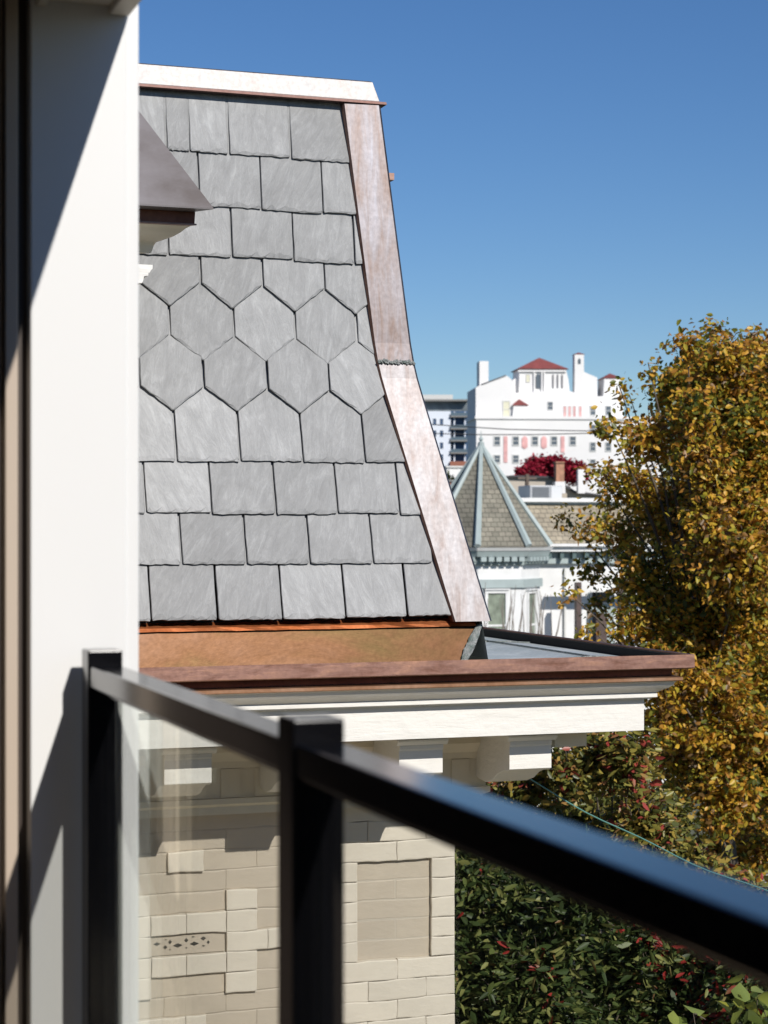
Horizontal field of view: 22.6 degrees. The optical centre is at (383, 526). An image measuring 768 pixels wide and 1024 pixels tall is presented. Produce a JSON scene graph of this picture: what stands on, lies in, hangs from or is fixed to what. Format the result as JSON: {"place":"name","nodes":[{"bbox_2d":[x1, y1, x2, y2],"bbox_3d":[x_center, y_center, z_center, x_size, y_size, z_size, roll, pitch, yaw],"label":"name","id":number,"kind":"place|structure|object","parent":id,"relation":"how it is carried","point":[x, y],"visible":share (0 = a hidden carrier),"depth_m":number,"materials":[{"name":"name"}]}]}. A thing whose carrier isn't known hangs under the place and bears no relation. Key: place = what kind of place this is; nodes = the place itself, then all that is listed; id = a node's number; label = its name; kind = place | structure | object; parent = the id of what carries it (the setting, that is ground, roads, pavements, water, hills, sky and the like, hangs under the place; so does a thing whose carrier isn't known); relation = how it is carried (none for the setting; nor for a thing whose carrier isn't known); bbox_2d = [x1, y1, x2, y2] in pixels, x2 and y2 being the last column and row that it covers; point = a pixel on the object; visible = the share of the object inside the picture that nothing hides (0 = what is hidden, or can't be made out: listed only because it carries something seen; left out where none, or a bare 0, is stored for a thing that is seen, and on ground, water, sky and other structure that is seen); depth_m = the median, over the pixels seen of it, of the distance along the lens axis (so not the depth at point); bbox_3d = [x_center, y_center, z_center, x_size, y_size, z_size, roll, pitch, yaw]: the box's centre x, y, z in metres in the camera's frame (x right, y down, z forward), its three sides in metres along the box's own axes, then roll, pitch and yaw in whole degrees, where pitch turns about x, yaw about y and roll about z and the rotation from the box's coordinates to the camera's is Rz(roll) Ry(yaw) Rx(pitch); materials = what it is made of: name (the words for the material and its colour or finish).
{"place":"outdoors","nodes":[
{"label":"outdoors","id":0,"kind":"place"},
{"bbox_2d":[139,0,767,480],"label":"sky","id":1,"kind":"structure","parent":0,"point":[589,178],"materials":[{"name":"blue"}]},
{"bbox_2d":[445,466,462,477],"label":"white building","id":2,"kind":"structure","parent":0,"point":[454,470],"depth_m":150.09,"materials":[{"name":"grey paint"}]},
{"bbox_2d":[432,424,620,430],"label":"power line","id":3,"kind":"object","parent":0,"point":[514,429],"visible":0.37,"depth_m":84.98,"materials":[{"name":"black"}]},
{"bbox_2d":[435,428,669,434],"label":"power line","id":4,"kind":"object","parent":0,"point":[515,434],"visible":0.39,"depth_m":85.98,"materials":[{"name":"black rubber"}]},
{"bbox_2d":[506,462,601,497],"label":"tan building","id":5,"kind":"structure","parent":0,"point":[556,479],"depth_m":107.85,"materials":[{"name":"paint"}]},
{"bbox_2d":[450,434,710,797],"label":"turret house","id":6,"kind":"structure","parent":0,"point":[518,542],"depth_m":61.55,"materials":[{"name":"paint"}]},
{"bbox_2d":[484,589,509,629],"bbox_3d":[3.539,3.064,60.363,0.844,2.249,0.150,0,0,-17],"label":"window","id":7,"kind":"structure","parent":6,"relation":"in","point":[491,596],"depth_m":60.40,"materials":[{"name":"white"}]},
{"bbox_2d":[526,589,538,633],"bbox_3d":[4.724,3.081,61.269,0.150,2.216,0.785,0,0,28],"label":"window","id":8,"kind":"structure","parent":6,"relation":"in","point":[529,596],"depth_m":61.29,"materials":[{"name":"white"}]},
{"bbox_2d":[518,485,561,497],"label":"rooftop unit","id":9,"kind":"object","parent":6,"relation":"on","point":[541,491],"visible":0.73,"depth_m":66.78,"materials":[{"name":"grey metal"}]},
{"bbox_2d":[590,590,610,603],"bbox_3d":[7.136,2.306,63.260,0.702,0.438,0.110,0,0,-13],"label":"transom window","id":10,"kind":"structure","parent":6,"relation":"in","point":[593,593],"depth_m":63.21,"materials":[{"name":"white"}]},
{"bbox_2d":[588,593,613,642],"bbox_3d":[7.156,4.090,63.352,0.888,3.826,0.160,0,0,-13],"label":"door","id":11,"kind":"structure","parent":6,"relation":"in","point":[601,628],"depth_m":63.27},
{"bbox_2d":[498,803,767,1022],"bbox_3d":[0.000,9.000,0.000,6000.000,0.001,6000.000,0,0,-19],"label":"ground","id":12,"kind":"structure","parent":0,"point":[692,832],"depth_m":59.48,"materials":[{"name":"soil"}]},
{"bbox_2d":[0,0,140,1023],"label":"wall","id":13,"kind":"structure","parent":12,"relation":"on","point":[69,330],"depth_m":2.95,"materials":[{"name":"white paint"}]},
{"bbox_2d":[82,648,767,1023],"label":"glass railing","id":14,"kind":"object","parent":13,"relation":"on","point":[320,766],"visible":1,"depth_m":1.84,"materials":[{"name":"black metal"}]},
{"bbox_2d":[139,63,694,1023],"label":"victorian house","id":15,"kind":"structure","parent":12,"relation":"on","point":[303,547],"depth_m":7.58,"materials":[{"name":"stone"}]},
{"bbox_2d":[530,779,767,890],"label":"wire","id":16,"kind":"object","parent":15,"relation":"attached to","point":[643,838],"visible":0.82,"depth_m":8.02,"materials":[{"name":"teal"}]},
{"bbox_2d":[423,395,466,465],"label":"apartment block","id":17,"kind":"structure","parent":12,"relation":"on","point":[445,409],"depth_m":400.23,"materials":[{"name":"white"}]},
{"bbox_2d":[447,470,454,479],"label":"dark tree","id":18,"kind":"object","parent":12,"relation":"on","point":[449,476],"visible":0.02,"depth_m":134.77,"materials":[{"name":"green plant"}]},
{"bbox_2d":[484,582,564,635],"bbox_3d":[4.220,5.439,58.805,2.672,7.522,0.136,0,0,-2],"label":"bare shrub","id":19,"kind":"object","parent":12,"relation":"on","point":[530,627],"visible":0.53,"depth_m":58.79,"materials":[{"name":"white plant"}]},
{"bbox_2d":[517,474,536,485],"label":"utility pole","id":20,"kind":"object","parent":12,"relation":"on","point":[526,477],"visible":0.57,"depth_m":94.90,"materials":[{"name":"brown wood"}]},
{"bbox_2d":[514,451,589,486],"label":"crimson tree","id":21,"kind":"object","parent":12,"relation":"on","point":[534,465],"visible":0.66,"depth_m":149.75,"materials":[{"name":"red plant"}]},
{"bbox_2d":[466,352,663,497],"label":"white hotel","id":22,"kind":"structure","parent":12,"relation":"on","point":[536,394],"depth_m":341.94,"materials":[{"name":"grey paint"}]},
{"bbox_2d":[494,436,500,445],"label":"window","id":23,"kind":"structure","parent":22,"relation":"in","point":[497,439],"depth_m":340.29,"materials":[{"name":"grey glass"}]},
{"bbox_2d":[494,455,500,462],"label":"window","id":24,"kind":"structure","parent":22,"relation":"in","point":[497,458],"depth_m":340.29,"materials":[{"name":"grey glass"}]},
{"bbox_2d":[503,401,509,415],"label":"window","id":25,"kind":"structure","parent":22,"relation":"in","point":[506,404],"depth_m":341.87,"materials":[{"name":"grey"}]},
{"bbox_2d":[512,436,518,445],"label":"window","id":26,"kind":"structure","parent":22,"relation":"in","point":[515,439],"depth_m":340.54,"materials":[{"name":"grey glass"}]},
{"bbox_2d":[512,455,518,462],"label":"window","id":27,"kind":"structure","parent":22,"relation":"in","point":[515,458],"depth_m":340.54,"materials":[{"name":"grey glass"}]},
{"bbox_2d":[526,374,529,381],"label":"window","id":28,"kind":"structure","parent":22,"relation":"in","point":[527,375],"depth_m":345.31,"materials":[{"name":"grey"}]},
{"bbox_2d":[531,436,538,445],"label":"window","id":29,"kind":"structure","parent":22,"relation":"in","point":[534,439],"depth_m":340.87,"materials":[{"name":"grey glass"}]},
{"bbox_2d":[547,401,552,409],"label":"window","id":30,"kind":"structure","parent":22,"relation":"in","point":[549,403],"depth_m":344.13,"materials":[{"name":"grey glass"}]},
{"bbox_2d":[551,436,557,445],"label":"window","id":31,"kind":"structure","parent":22,"relation":"in","point":[554,439],"depth_m":341.12,"materials":[{"name":"grey glass"}]},
{"bbox_2d":[563,406,565,415],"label":"window","id":32,"kind":"structure","parent":22,"relation":"in","point":[564,407],"depth_m":344.38,"materials":[{"name":"pink"}]},
{"bbox_2d":[568,406,570,415],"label":"window","id":33,"kind":"structure","parent":22,"relation":"in","point":[569,407],"depth_m":344.38,"materials":[{"name":"pink"}]},
{"bbox_2d":[569,436,575,445],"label":"window","id":34,"kind":"structure","parent":22,"relation":"in","point":[572,439],"depth_m":341.45,"materials":[{"name":"grey glass"}]},
{"bbox_2d":[573,406,575,416],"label":"window","id":35,"kind":"structure","parent":22,"relation":"in","point":[574,407],"depth_m":344.47,"materials":[{"name":"pink"}]},
{"bbox_2d":[579,406,581,416],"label":"window","id":36,"kind":"structure","parent":22,"relation":"in","point":[580,407],"depth_m":344.64,"materials":[{"name":"pink"}]},
{"bbox_2d":[590,406,595,415],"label":"window","id":37,"kind":"structure","parent":22,"relation":"in","point":[592,411],"depth_m":344.80,"materials":[{"name":"grey glass"}]},
{"bbox_2d":[590,424,595,431],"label":"window","id":38,"kind":"structure","parent":22,"relation":"in","point":[593,425],"depth_m":341.75,"materials":[{"name":"grey glass"}]},
{"bbox_2d":[590,442,595,450],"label":"window","id":39,"kind":"structure","parent":22,"relation":"in","point":[592,444],"depth_m":341.70,"materials":[{"name":"grey glass"}]},
{"bbox_2d":[590,459,595,467],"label":"window","id":40,"kind":"structure","parent":22,"relation":"in","point":[592,461],"depth_m":341.70,"materials":[{"name":"grey glass"}]},
{"bbox_2d":[605,406,611,415],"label":"window","id":41,"kind":"structure","parent":22,"relation":"in","point":[607,408],"depth_m":344.97,"materials":[{"name":"grey glass"}]},
{"bbox_2d":[605,442,611,450],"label":"window","id":42,"kind":"structure","parent":22,"relation":"in","point":[608,447],"depth_m":341.95,"materials":[{"name":"grey glass"}]},
{"bbox_2d":[454,824,767,1023],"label":"dark green shrub","id":43,"kind":"object","parent":12,"relation":"on","point":[513,964],"visible":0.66,"depth_m":9.44,"materials":[{"name":"green plant"}]},
{"bbox_2d":[486,726,767,1005],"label":"red tinged tree","id":44,"kind":"object","parent":12,"relation":"on","point":[603,776],"visible":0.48,"depth_m":11.25,"materials":[{"name":"green plant"}]},
{"bbox_2d":[547,313,767,888],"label":"autumn tree","id":45,"kind":"object","parent":12,"relation":"on","point":[703,515],"visible":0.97,"depth_m":16.08,"materials":[{"name":"yellow plant"}]},
{"bbox_2d":[667,975,767,1023],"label":"hazel shrub","id":46,"kind":"object","parent":12,"relation":"on","point":[740,993],"visible":0.99,"depth_m":6.58,"materials":[{"name":"green plant"}]}
]}

